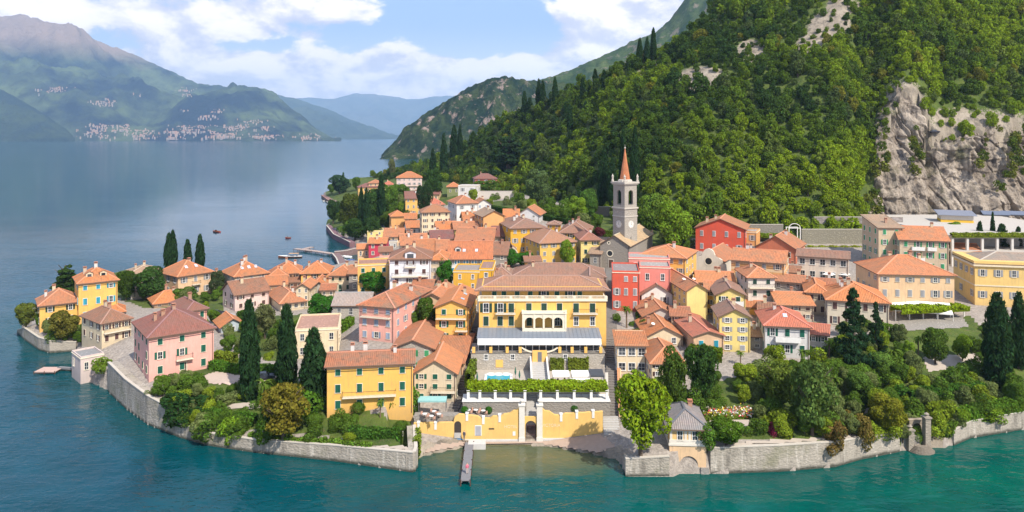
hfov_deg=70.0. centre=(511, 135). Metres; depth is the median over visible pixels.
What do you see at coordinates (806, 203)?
hillside tree
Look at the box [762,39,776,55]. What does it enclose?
hillside tree
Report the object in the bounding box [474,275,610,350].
lake hotel
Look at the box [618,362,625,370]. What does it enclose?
window
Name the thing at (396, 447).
path
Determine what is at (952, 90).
hillside tree
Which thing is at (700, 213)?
hillside tree
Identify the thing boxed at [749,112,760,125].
hillside tree
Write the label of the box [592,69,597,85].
cypress tree
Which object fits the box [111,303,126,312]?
yellow outbuilding
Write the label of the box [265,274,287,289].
house
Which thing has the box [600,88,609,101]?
hillside tree
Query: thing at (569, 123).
cypress tree
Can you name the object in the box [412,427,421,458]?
wall creeper
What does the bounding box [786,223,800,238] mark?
lift frame
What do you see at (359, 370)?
window
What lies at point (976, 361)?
shrub
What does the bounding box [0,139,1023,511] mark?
lake water
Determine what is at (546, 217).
hedge
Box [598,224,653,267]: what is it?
stone church
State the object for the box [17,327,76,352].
quay wall
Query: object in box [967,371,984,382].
shrub
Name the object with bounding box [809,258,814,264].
window
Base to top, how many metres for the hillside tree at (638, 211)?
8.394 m
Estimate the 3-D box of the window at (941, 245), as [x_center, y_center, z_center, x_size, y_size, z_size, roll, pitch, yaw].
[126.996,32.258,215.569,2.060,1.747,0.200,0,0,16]
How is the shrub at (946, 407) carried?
on the ground
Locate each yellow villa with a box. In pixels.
[357,183,377,195]
[951,251,1023,306]
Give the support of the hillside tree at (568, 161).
on the ground
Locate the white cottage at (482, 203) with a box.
[475,196,492,209]
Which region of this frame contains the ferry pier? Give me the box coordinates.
[321,195,335,201]
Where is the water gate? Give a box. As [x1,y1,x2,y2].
[900,412,934,454]
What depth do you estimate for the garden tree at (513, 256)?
221.04 m
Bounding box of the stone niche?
[906,418,921,429]
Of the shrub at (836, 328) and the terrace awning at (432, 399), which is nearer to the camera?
the terrace awning at (432, 399)
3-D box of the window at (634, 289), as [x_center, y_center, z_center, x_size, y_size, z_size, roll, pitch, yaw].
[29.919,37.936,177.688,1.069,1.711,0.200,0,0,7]
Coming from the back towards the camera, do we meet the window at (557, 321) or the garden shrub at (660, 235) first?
the garden shrub at (660, 235)
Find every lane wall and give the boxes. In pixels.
[604,372,607,384]
[617,368,621,416]
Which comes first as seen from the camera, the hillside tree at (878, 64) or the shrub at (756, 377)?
the shrub at (756, 377)
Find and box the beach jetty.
[460,441,473,485]
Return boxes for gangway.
[57,366,71,369]
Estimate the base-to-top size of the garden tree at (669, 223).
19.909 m
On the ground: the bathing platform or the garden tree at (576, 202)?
the garden tree at (576, 202)
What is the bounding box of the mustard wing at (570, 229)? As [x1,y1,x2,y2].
[559,217,593,239]
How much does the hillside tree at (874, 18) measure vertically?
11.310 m
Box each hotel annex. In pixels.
[496,262,513,274]
[512,261,606,278]
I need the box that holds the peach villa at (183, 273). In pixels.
[163,257,214,294]
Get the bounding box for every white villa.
[458,184,479,198]
[754,302,812,358]
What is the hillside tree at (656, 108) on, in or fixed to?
on the ground
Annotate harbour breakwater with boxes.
[293,248,331,255]
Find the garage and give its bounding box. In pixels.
[212,311,240,333]
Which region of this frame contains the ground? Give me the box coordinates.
[22,0,1023,476]
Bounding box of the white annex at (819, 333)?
[808,322,830,354]
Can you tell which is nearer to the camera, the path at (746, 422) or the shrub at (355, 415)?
the path at (746, 422)
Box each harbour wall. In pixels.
[332,253,344,263]
[334,247,357,255]
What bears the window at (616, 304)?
in the red house at (626, 284)
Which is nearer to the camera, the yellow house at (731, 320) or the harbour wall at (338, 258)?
the yellow house at (731, 320)
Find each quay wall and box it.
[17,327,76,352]
[107,361,183,436]
[179,423,417,471]
[406,424,417,471]
[624,453,669,476]
[709,433,899,473]
[949,411,1023,445]
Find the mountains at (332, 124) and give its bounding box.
[278,95,398,138]
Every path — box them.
[205,372,276,384]
[227,402,262,408]
[376,445,408,449]
[447,299,478,411]
[606,267,619,418]
[710,420,748,429]
[724,433,856,444]
[898,317,967,330]
[923,353,977,371]
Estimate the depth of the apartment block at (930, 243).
217.47 m
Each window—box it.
[45,306,54,312]
[66,303,74,309]
[84,361,88,370]
[96,297,100,303]
[103,323,110,330]
[107,283,114,287]
[107,295,114,301]
[113,321,120,328]
[114,333,118,339]
[122,320,129,325]
[122,331,129,337]
[155,351,165,359]
[157,337,162,345]
[157,365,162,373]
[177,347,186,355]
[179,334,184,341]
[179,361,184,369]
[181,277,186,282]
[200,330,205,338]
[200,344,205,352]
[200,358,205,366]
[204,273,209,279]
[204,284,209,290]
[299,334,304,341]
[329,332,333,339]
[334,369,340,376]
[334,384,340,393]
[334,400,340,409]
[356,368,362,375]
[357,383,362,391]
[362,318,366,324]
[362,330,366,337]
[372,331,380,338]
[374,319,378,326]
[378,367,383,374]
[378,382,383,390]
[399,366,404,373]
[399,381,405,389]
[399,397,405,405]
[416,374,426,379]
[416,383,426,388]
[424,350,428,356]
[432,374,437,379]
[432,383,437,389]
[439,321,448,327]
[446,374,451,379]
[446,384,451,389]
[456,309,464,314]
[456,321,464,327]
[480,303,491,312]
[483,316,488,325]
[494,303,505,312]
[497,316,502,325]
[508,303,514,312]
[508,316,513,325]
[510,354,514,359]
[526,303,531,309]
[526,317,531,325]
[538,291,548,297]
[541,303,546,309]
[554,318,561,325]
[557,303,562,309]
[565,291,574,297]
[573,303,579,312]
[573,316,578,325]
[589,303,595,312]
[590,316,594,325]
[607,250,612,256]
[613,288,620,294]
[613,301,620,307]
[618,347,625,355]
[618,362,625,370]
[628,347,635,355]
[628,362,635,370]
[633,288,636,295]
[638,348,644,355]
[638,363,644,370]
[645,273,649,280]
[660,274,664,280]
[661,297,668,303]
[671,337,676,343]
[677,431,682,439]
[692,432,698,441]
[704,257,712,264]
[714,340,718,346]
[719,296,727,300]
[722,317,731,322]
[722,326,731,331]
[724,335,731,340]
[724,344,731,349]
[737,318,747,322]
[737,327,747,331]
[737,336,747,341]
[749,235,754,240]
[767,327,777,335]
[773,264,781,269]
[782,344,792,353]
[784,329,789,336]
[791,306,800,310]
[799,258,804,263]
[799,330,804,337]
[799,345,804,352]
[803,314,811,318]
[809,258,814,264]
[810,335,817,341]
[818,294,823,300]
[820,259,825,265]
[820,271,825,277]
[830,260,835,266]
[830,316,839,323]
[832,301,837,309]
[840,260,845,266]
[863,303,867,311]
[877,304,885,312]
[880,276,888,281]
[881,239,887,244]
[895,289,899,296]
[905,277,914,282]
[907,289,911,296]
[914,242,921,246]
[920,277,924,282]
[920,290,924,296]
[926,242,933,247]
[926,252,933,258]
[931,277,939,282]
[931,290,939,297]
[939,243,946,247]
[939,253,946,258]
[943,290,952,297]
[978,269,986,276]
[978,291,986,297]
[994,270,1002,276]
[1009,270,1018,277]
[1009,292,1015,298]
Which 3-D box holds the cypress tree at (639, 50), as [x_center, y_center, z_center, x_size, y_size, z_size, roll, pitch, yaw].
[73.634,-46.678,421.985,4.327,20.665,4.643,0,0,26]
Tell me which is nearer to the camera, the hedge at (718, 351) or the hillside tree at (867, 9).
the hedge at (718, 351)
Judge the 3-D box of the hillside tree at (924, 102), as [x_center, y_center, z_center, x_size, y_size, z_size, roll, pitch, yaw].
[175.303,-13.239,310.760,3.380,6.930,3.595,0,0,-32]
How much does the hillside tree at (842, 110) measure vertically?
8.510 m
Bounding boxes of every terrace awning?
[418,396,446,410]
[892,301,953,320]
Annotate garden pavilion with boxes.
[446,182,457,196]
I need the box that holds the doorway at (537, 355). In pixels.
[532,350,546,361]
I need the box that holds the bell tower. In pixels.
[611,147,638,240]
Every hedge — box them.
[201,406,258,426]
[208,358,278,373]
[214,349,237,362]
[236,309,259,320]
[247,430,372,446]
[341,316,354,333]
[347,424,402,444]
[491,205,582,223]
[592,229,612,236]
[689,343,722,362]
[702,410,751,420]
[760,232,777,237]
[805,245,861,247]
[892,380,987,406]
[938,405,1023,437]
[950,232,1023,237]
[953,396,1023,421]
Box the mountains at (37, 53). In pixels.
[0,14,340,140]
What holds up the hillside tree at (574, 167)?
on the ground
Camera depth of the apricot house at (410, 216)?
356.21 m
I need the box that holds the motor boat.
[278,253,301,257]
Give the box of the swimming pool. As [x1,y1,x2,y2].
[484,372,511,379]
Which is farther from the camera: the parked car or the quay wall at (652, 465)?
the parked car
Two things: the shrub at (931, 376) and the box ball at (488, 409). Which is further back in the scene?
the shrub at (931, 376)
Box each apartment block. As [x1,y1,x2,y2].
[860,214,904,259]
[895,222,950,270]
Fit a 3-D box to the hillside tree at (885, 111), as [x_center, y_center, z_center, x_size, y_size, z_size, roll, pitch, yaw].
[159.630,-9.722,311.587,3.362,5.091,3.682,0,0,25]
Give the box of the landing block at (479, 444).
[468,439,485,449]
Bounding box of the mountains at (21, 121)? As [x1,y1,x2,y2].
[0,89,74,141]
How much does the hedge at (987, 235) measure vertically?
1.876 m
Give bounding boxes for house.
[35,284,76,332]
[72,261,119,324]
[78,299,134,348]
[126,260,154,273]
[128,286,148,299]
[147,284,178,307]
[169,292,209,319]
[220,276,270,310]
[221,255,270,282]
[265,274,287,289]
[268,264,288,276]
[269,280,307,311]
[273,257,302,286]
[288,268,303,290]
[295,275,318,307]
[295,313,341,358]
[299,259,334,282]
[315,274,328,293]
[319,277,338,299]
[324,340,415,420]
[327,261,349,291]
[347,261,357,291]
[356,243,368,258]
[356,280,432,343]
[357,258,389,293]
[367,228,383,241]
[367,234,389,257]
[368,179,378,185]
[378,243,392,265]
[382,225,405,245]
[385,179,393,189]
[387,241,433,288]
[388,210,404,227]
[389,240,397,248]
[390,319,443,369]
[398,229,427,248]
[403,190,420,213]
[403,220,419,232]
[404,211,416,219]
[412,234,435,251]
[412,276,437,287]
[413,341,463,402]
[419,202,450,237]
[422,280,455,317]
[423,198,445,206]
[424,189,441,199]
[428,226,454,240]
[431,249,450,284]
[433,283,478,334]
[434,218,453,239]
[435,236,449,251]
[440,333,475,374]
[447,193,478,220]
[447,238,492,270]
[452,217,480,236]
[453,263,480,298]
[454,223,496,240]
[459,208,475,220]
[472,172,497,187]
[473,206,504,226]
[479,260,495,291]
[493,239,511,264]
[503,206,519,217]
[520,204,546,222]
[522,251,542,264]
[573,228,601,264]
[611,262,639,311]
[628,252,669,266]
[634,293,670,320]
[634,312,685,346]
[639,260,670,291]
[640,241,698,279]
[640,282,673,305]
[644,337,684,385]
[667,301,690,325]
[670,268,708,319]
[670,312,726,353]
[692,266,736,285]
[694,213,750,250]
[703,280,714,314]
[710,275,747,316]
[710,298,752,352]
[729,243,790,281]
[734,261,777,301]
[754,229,806,263]
[757,295,775,309]
[770,286,816,321]
[773,269,807,290]
[788,261,801,273]
[802,276,826,314]
[815,272,836,284]
[822,277,891,328]
[949,242,981,259]
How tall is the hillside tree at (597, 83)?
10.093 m
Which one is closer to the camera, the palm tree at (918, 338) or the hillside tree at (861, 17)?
the palm tree at (918, 338)
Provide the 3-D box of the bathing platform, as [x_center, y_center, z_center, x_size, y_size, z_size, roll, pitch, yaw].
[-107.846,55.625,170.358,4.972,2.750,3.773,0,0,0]
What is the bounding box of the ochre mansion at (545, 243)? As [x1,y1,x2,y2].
[523,227,578,262]
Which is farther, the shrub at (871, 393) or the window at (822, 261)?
the window at (822, 261)
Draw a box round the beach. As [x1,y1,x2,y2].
[424,434,614,452]
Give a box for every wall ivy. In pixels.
[464,357,476,388]
[550,357,564,370]
[567,356,588,370]
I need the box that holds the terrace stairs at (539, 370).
[530,356,549,379]
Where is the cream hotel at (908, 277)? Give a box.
[853,250,957,313]
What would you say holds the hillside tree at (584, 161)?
on the ground
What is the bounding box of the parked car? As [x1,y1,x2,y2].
[255,371,274,378]
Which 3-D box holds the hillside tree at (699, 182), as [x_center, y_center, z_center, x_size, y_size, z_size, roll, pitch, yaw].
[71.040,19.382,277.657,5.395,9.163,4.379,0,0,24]
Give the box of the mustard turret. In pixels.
[546,220,562,231]
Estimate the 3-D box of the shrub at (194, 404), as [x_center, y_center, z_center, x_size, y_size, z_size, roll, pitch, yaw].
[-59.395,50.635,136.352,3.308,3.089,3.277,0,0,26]
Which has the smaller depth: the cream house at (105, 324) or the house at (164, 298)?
the cream house at (105, 324)
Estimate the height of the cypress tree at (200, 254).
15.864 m
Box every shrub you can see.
[35,314,38,325]
[41,320,50,332]
[44,329,58,343]
[59,332,70,340]
[72,331,80,340]
[76,332,81,344]
[91,356,112,373]
[143,387,157,395]
[152,374,170,396]
[159,395,175,408]
[160,392,210,428]
[165,385,181,397]
[166,373,180,387]
[168,389,191,408]
[171,373,193,388]
[172,370,193,384]
[177,411,195,427]
[179,288,192,298]
[180,383,192,395]
[183,399,197,411]
[188,409,200,423]
[188,412,210,433]
[189,383,203,396]
[191,410,217,442]
[192,372,200,380]
[192,373,208,387]
[199,398,216,411]
[200,294,210,301]
[201,386,215,395]
[207,309,220,321]
[211,290,220,300]
[213,387,223,400]
[213,400,225,408]
[215,426,230,436]
[216,286,222,295]
[216,390,238,407]
[216,406,230,420]
[216,411,228,424]
[216,416,242,446]
[219,334,235,350]
[222,323,234,336]
[226,384,237,392]
[226,416,249,439]
[227,410,243,423]
[233,344,239,353]
[236,406,248,412]
[249,393,263,410]
[254,408,280,445]
[261,336,277,350]
[263,351,274,360]
[267,328,277,338]
[268,378,276,385]
[269,319,281,327]
[291,416,304,428]
[296,382,326,419]
[303,423,322,442]
[305,413,323,425]
[328,408,346,425]
[328,421,339,432]
[337,221,347,235]
[337,413,358,436]
[343,431,356,440]
[350,401,365,414]
[351,414,358,421]
[381,213,388,227]
[393,420,407,430]
[397,194,403,202]
[413,385,419,414]
[468,189,477,199]
[489,194,498,200]
[502,196,513,204]
[510,192,520,201]
[513,200,526,208]
[517,193,524,200]
[527,199,535,206]
[538,200,544,207]
[543,203,552,214]
[545,196,555,206]
[549,206,560,216]
[559,198,569,208]
[559,207,572,217]
[574,212,590,223]
[590,213,603,227]
[612,313,620,320]
[658,229,670,240]
[672,383,686,402]
[676,237,689,247]
[683,387,708,411]
[690,239,695,246]
[696,423,715,452]
[702,384,727,406]
[706,399,723,410]
[710,370,721,383]
[731,379,744,391]
[733,362,757,383]
[736,384,750,404]
[743,418,768,436]
[745,380,763,402]
[749,354,772,373]
[751,371,767,392]
[753,404,766,418]
[755,395,790,419]
[758,408,797,427]
[763,345,785,361]
[767,422,779,437]
[772,358,789,365]
[772,413,793,438]
[788,359,803,370]
[789,396,798,418]
[796,419,814,433]
[809,347,828,362]
[813,416,833,437]
[814,411,845,437]
[820,337,838,355]
[821,362,838,377]
[823,358,843,372]
[823,418,847,456]
[827,394,846,421]
[832,342,850,356]
[835,321,847,334]
[836,366,853,393]
[842,363,854,370]
[842,409,875,451]
[842,413,859,434]
[844,390,864,412]
[846,399,861,418]
[849,361,880,381]
[854,382,874,406]
[854,415,882,441]
[855,323,866,333]
[864,341,876,349]
[864,371,878,386]
[865,319,871,330]
[866,346,876,351]
[867,387,889,405]
[871,412,902,441]
[872,362,891,381]
[873,322,891,340]
[873,330,889,349]
[875,373,901,387]
[880,387,899,399]
[882,352,903,372]
[883,323,894,334]
[884,378,904,387]
[889,360,909,381]
[891,324,907,341]
[893,341,903,349]
[896,350,907,363]
[900,393,911,403]
[900,424,911,442]
[904,350,923,379]
[904,365,915,382]
[904,397,932,421]
[906,413,918,424]
[909,385,919,397]
[913,374,930,385]
[914,425,923,444]
[915,387,932,407]
[924,399,957,422]
[925,373,940,384]
[925,388,939,408]
[931,414,951,439]
[933,375,954,399]
[940,362,975,383]
[949,412,966,427]
[951,408,970,421]
[952,385,975,404]
[955,377,980,396]
[958,360,979,375]
[962,393,996,419]
[967,352,984,369]
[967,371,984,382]
[968,336,984,355]
[969,401,983,415]
[971,384,998,401]
[976,376,997,390]
[984,402,1007,424]
[985,382,1003,399]
[997,398,1011,414]
[999,372,1023,388]
[1002,383,1008,392]
[1004,380,1023,404]
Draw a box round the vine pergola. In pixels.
[467,390,608,399]
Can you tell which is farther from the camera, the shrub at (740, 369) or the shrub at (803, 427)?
the shrub at (740, 369)
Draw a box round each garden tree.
[14,302,37,326]
[48,309,80,339]
[49,264,76,291]
[116,270,134,300]
[132,266,165,296]
[173,286,197,299]
[208,270,224,290]
[254,303,275,338]
[259,382,310,439]
[307,293,333,313]
[326,199,339,223]
[327,184,333,193]
[328,174,350,193]
[339,193,358,223]
[342,218,366,241]
[352,177,360,190]
[359,271,385,292]
[363,189,383,219]
[364,216,381,235]
[385,184,397,210]
[388,158,395,172]
[391,184,408,194]
[397,201,404,211]
[411,310,419,322]
[416,184,432,212]
[416,297,435,320]
[424,167,442,191]
[436,258,452,282]
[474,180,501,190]
[489,133,522,175]
[507,249,520,266]
[517,251,533,264]
[525,168,551,205]
[559,239,575,261]
[567,196,588,216]
[580,188,597,216]
[594,227,605,236]
[613,369,672,455]
[639,192,665,232]
[655,200,692,245]
[657,345,687,402]
[683,343,718,405]
[708,415,744,445]
[757,360,795,403]
[789,359,839,436]
[830,287,876,371]
[844,368,871,393]
[863,301,887,352]
[867,392,908,432]
[868,351,893,372]
[902,340,915,360]
[921,327,948,363]
[951,333,972,360]
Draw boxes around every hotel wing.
[493,268,502,275]
[581,266,606,294]
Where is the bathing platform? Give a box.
[33,366,60,374]
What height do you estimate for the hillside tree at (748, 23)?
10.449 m
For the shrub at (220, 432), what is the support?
on the ground
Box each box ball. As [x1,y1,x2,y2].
[460,406,468,412]
[486,406,491,413]
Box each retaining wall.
[478,191,512,197]
[590,206,610,215]
[749,224,782,240]
[801,229,861,243]
[813,217,902,223]
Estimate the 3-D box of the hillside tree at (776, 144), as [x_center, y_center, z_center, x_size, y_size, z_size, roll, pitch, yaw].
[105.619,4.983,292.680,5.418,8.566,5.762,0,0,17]
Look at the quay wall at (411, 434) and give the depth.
123.30 m
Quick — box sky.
[0,0,683,98]
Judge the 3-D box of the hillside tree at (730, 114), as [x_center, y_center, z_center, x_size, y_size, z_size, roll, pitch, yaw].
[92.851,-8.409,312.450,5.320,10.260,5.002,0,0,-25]
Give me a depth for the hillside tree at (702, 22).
426.33 m
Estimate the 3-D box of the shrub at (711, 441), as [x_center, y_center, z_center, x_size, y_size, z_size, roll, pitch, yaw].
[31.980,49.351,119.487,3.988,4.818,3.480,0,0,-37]
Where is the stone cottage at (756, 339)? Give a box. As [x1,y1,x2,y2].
[750,321,762,348]
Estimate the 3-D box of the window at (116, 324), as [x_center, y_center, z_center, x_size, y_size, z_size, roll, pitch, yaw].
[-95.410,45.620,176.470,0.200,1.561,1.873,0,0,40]
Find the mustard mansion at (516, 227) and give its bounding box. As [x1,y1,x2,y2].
[499,213,547,252]
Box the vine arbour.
[889,302,970,320]
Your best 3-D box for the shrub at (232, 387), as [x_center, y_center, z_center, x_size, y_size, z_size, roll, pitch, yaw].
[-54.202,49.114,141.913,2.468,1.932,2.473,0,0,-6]
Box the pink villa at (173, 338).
[131,303,216,381]
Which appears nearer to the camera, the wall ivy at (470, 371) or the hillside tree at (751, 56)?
the wall ivy at (470, 371)
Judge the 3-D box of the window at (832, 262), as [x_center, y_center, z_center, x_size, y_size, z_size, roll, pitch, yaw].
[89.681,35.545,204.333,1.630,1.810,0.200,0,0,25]
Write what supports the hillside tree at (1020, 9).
on the ground
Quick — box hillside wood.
[370,0,1023,234]
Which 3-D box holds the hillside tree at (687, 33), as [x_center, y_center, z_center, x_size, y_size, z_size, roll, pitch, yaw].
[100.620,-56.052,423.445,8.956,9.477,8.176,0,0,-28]
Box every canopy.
[552,370,569,378]
[571,370,589,377]
[589,369,603,377]
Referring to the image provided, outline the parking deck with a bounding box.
[887,215,1023,265]
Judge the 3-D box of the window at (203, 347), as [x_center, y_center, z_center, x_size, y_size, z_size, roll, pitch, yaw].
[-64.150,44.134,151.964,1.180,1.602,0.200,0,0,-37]
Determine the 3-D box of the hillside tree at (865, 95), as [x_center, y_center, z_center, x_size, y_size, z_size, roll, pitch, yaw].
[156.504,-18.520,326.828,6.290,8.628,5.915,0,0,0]
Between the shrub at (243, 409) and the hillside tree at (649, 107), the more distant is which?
the hillside tree at (649, 107)
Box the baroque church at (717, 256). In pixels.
[696,242,731,270]
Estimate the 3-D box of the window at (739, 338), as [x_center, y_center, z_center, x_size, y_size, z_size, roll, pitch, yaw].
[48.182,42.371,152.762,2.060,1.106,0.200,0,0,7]
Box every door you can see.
[475,425,481,435]
[608,259,613,267]
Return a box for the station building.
[934,209,976,222]
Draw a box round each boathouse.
[71,346,104,383]
[663,398,710,474]
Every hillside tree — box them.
[492,165,502,177]
[522,163,534,180]
[523,148,535,163]
[536,135,546,150]
[538,145,549,160]
[563,156,573,169]
[564,83,574,92]
[571,161,579,171]
[575,73,586,89]
[577,154,592,177]
[580,104,593,123]
[585,166,595,179]
[592,78,601,90]
[593,136,603,146]
[593,145,603,161]
[597,107,608,122]
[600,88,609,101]
[604,139,614,152]
[610,61,623,74]
[620,127,632,150]
[631,57,643,69]
[632,76,645,93]
[637,206,640,221]
[638,138,648,149]
[641,102,652,113]
[641,134,652,144]
[641,153,653,165]
[642,70,653,81]
[642,109,652,119]
[642,169,654,181]
[646,160,657,174]
[646,178,659,194]
[652,104,661,113]
[654,63,667,76]
[659,176,670,194]
[660,155,672,169]
[663,137,682,154]
[665,66,682,87]
[668,42,677,54]
[669,162,682,175]
[671,172,679,183]
[675,34,689,49]
[676,74,691,94]
[678,88,687,104]
[679,31,691,39]
[679,42,694,56]
[679,172,689,182]
[684,151,694,164]
[688,166,699,184]
[689,51,698,64]
[689,187,700,200]
[689,204,710,225]
[690,116,703,129]
[691,72,709,94]
[692,146,717,173]
[692,175,706,193]
[693,29,707,39]
[695,36,706,44]
[696,131,708,141]
[697,16,709,29]
[699,103,709,118]
[699,169,709,188]
[703,108,713,122]
[703,191,725,218]
[704,22,718,35]
[706,0,720,9]
[709,166,720,176]
[710,80,716,88]
[713,132,726,147]
[715,70,732,90]
[715,85,730,102]
[715,190,728,204]
[724,0,738,12]
[724,104,735,123]
[727,130,739,148]
[728,86,743,103]
[728,203,743,218]
[729,0,744,17]
[729,183,742,202]
[734,112,748,131]
[737,62,749,78]
[738,182,750,200]
[740,0,754,12]
[741,19,753,30]
[742,104,756,114]
[742,146,753,157]
[742,204,753,216]
[744,46,751,53]
[745,152,760,171]
[745,197,759,208]
[749,52,754,60]
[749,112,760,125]
[749,171,765,193]
[752,138,764,153]
[756,168,767,183]
[757,91,771,108]
[758,112,779,140]
[758,196,779,223]
[760,152,773,167]
[761,23,779,38]
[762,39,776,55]
[764,173,779,183]
[765,183,787,203]
[767,96,786,122]
[770,138,782,151]
[772,176,784,184]
[773,153,785,166]
[775,167,789,175]
[780,126,789,136]
[781,46,792,62]
[781,88,792,103]
[782,150,794,161]
[783,210,794,224]
[787,48,806,77]
[787,166,800,185]
[788,0,806,10]
[788,112,801,129]
[790,185,801,195]
[792,134,807,151]
[793,216,810,232]
[795,163,819,196]
[796,88,808,98]
[798,197,811,211]
[807,114,820,123]
[808,45,821,58]
[809,202,821,217]
[814,152,825,165]
[815,51,829,61]
[818,184,834,206]
[822,32,830,42]
[822,145,841,167]
[823,160,837,174]
[826,68,840,85]
[826,119,838,130]
[827,182,843,197]
[828,65,843,76]
[829,110,843,123]
[829,218,840,228]
[831,169,845,186]
[831,195,840,207]
[831,199,845,215]
[832,137,841,144]
[832,144,848,162]
[835,29,846,43]
[835,106,847,120]
[836,79,848,89]
[837,128,852,147]
[839,171,849,187]
[839,197,850,216]
[841,12,849,19]
[841,106,852,122]
[842,0,851,4]
[842,157,854,171]
[844,45,854,55]
[844,145,857,165]
[846,81,856,96]
[849,55,861,67]
[849,127,863,142]
[851,11,869,24]
[851,173,863,189]
[852,143,866,157]
[853,103,862,117]
[853,196,864,213]
[858,21,875,41]
[858,201,870,216]
[859,85,869,100]
[859,158,869,174]
[862,5,873,19]
[863,56,873,67]
[863,74,874,88]
[865,60,879,74]
[866,146,876,162]
[868,14,882,29]
[872,59,885,74]
[877,33,890,45]
[882,107,890,114]
[887,86,894,92]
[890,24,900,36]
[890,54,901,67]
[897,40,912,54]
[897,71,905,76]
[898,55,911,69]
[904,75,913,81]
[907,6,920,23]
[916,61,929,79]
[919,86,927,93]
[919,97,928,109]
[920,30,937,43]
[926,25,939,36]
[928,80,941,95]
[928,106,935,115]
[929,92,937,102]
[936,18,951,31]
[938,30,958,50]
[939,61,949,71]
[939,106,949,116]
[942,41,957,61]
[942,81,957,101]
[943,0,962,10]
[948,2,968,24]
[954,48,968,60]
[959,119,975,136]
[968,0,985,19]
[971,34,984,48]
[973,67,987,80]
[980,37,995,55]
[982,4,998,16]
[985,111,998,126]
[987,97,999,107]
[996,65,1007,79]
[1003,85,1013,94]
[1004,68,1018,85]
[1005,24,1019,35]
[1005,96,1020,115]
[1006,45,1019,58]
[1007,40,1020,49]
[1013,1,1023,16]
[1014,28,1023,44]
[1016,100,1023,109]
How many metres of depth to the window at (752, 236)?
237.91 m
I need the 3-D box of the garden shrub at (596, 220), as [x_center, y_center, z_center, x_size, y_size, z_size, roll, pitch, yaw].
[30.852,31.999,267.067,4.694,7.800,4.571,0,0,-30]
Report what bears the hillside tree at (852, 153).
on the ground
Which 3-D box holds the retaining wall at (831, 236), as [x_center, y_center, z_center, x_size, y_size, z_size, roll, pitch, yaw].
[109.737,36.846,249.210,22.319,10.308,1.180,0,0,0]
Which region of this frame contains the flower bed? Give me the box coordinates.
[703,403,752,417]
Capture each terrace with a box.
[414,394,610,436]
[469,370,608,395]
[470,343,604,369]
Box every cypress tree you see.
[163,232,173,267]
[170,229,178,264]
[183,239,192,261]
[194,233,205,265]
[236,297,261,402]
[273,303,298,383]
[296,326,326,411]
[357,186,363,222]
[362,187,370,227]
[376,174,386,225]
[429,147,436,181]
[439,132,447,170]
[449,124,457,158]
[457,124,462,155]
[521,91,526,112]
[526,97,532,109]
[535,78,540,107]
[539,80,545,107]
[551,77,558,102]
[562,102,567,121]
[566,104,572,132]
[579,77,585,99]
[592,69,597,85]
[596,150,609,205]
[601,69,606,87]
[606,156,616,205]
[617,127,627,202]
[629,124,640,208]
[636,38,642,68]
[644,36,650,61]
[650,27,656,60]
[976,221,982,230]
[979,291,1015,388]
[990,212,995,230]
[996,223,1009,246]
[1007,291,1023,369]
[1015,226,1022,246]
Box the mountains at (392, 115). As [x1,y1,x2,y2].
[296,93,453,134]
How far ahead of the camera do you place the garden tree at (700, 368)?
130.81 m
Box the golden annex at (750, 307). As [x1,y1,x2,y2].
[745,299,762,314]
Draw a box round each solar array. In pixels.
[980,210,1009,215]
[1008,211,1023,215]
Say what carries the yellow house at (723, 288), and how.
on the ground
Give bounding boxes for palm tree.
[255,378,272,391]
[376,398,385,417]
[620,306,631,327]
[735,350,743,362]
[797,349,810,360]
[823,340,834,356]
[831,374,842,386]
[884,349,903,356]
[913,335,922,354]
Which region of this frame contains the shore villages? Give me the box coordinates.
[35,86,335,140]
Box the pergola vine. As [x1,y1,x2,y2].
[466,378,608,391]
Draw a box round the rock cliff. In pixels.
[869,86,1023,219]
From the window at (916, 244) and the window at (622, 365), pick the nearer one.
the window at (622, 365)
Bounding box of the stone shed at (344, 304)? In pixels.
[331,292,375,318]
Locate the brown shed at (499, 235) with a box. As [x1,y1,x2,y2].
[491,226,504,240]
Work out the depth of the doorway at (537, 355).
149.79 m
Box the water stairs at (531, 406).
[526,394,537,424]
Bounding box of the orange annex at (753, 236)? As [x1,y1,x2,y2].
[746,228,759,247]
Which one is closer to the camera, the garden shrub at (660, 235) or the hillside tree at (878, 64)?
the garden shrub at (660, 235)
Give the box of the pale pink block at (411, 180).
[396,171,422,190]
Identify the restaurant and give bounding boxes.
[612,329,648,373]
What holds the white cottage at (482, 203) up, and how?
on the ground
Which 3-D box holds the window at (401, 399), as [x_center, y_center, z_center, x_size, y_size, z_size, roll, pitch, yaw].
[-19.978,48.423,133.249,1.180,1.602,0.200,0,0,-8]
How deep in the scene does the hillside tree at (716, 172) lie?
284.58 m
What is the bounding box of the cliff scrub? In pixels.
[863,123,1023,213]
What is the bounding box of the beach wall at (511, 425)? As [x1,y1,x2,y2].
[414,398,602,441]
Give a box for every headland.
[380,76,576,158]
[540,0,712,83]
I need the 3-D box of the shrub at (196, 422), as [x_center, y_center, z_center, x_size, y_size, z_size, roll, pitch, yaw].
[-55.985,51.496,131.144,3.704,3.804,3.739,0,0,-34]
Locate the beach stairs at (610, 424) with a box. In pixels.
[603,416,619,434]
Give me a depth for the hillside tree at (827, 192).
263.73 m
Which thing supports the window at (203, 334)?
in the pink villa at (173, 338)
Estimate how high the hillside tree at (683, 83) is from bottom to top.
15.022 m
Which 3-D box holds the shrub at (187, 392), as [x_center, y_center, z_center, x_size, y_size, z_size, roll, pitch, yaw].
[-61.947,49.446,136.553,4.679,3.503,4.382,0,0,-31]
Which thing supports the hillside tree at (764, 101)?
on the ground
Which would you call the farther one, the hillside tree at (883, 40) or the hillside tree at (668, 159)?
the hillside tree at (883, 40)
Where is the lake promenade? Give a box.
[326,225,354,246]
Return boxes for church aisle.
[588,237,609,267]
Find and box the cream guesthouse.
[795,248,850,281]
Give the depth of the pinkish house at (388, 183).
571.16 m

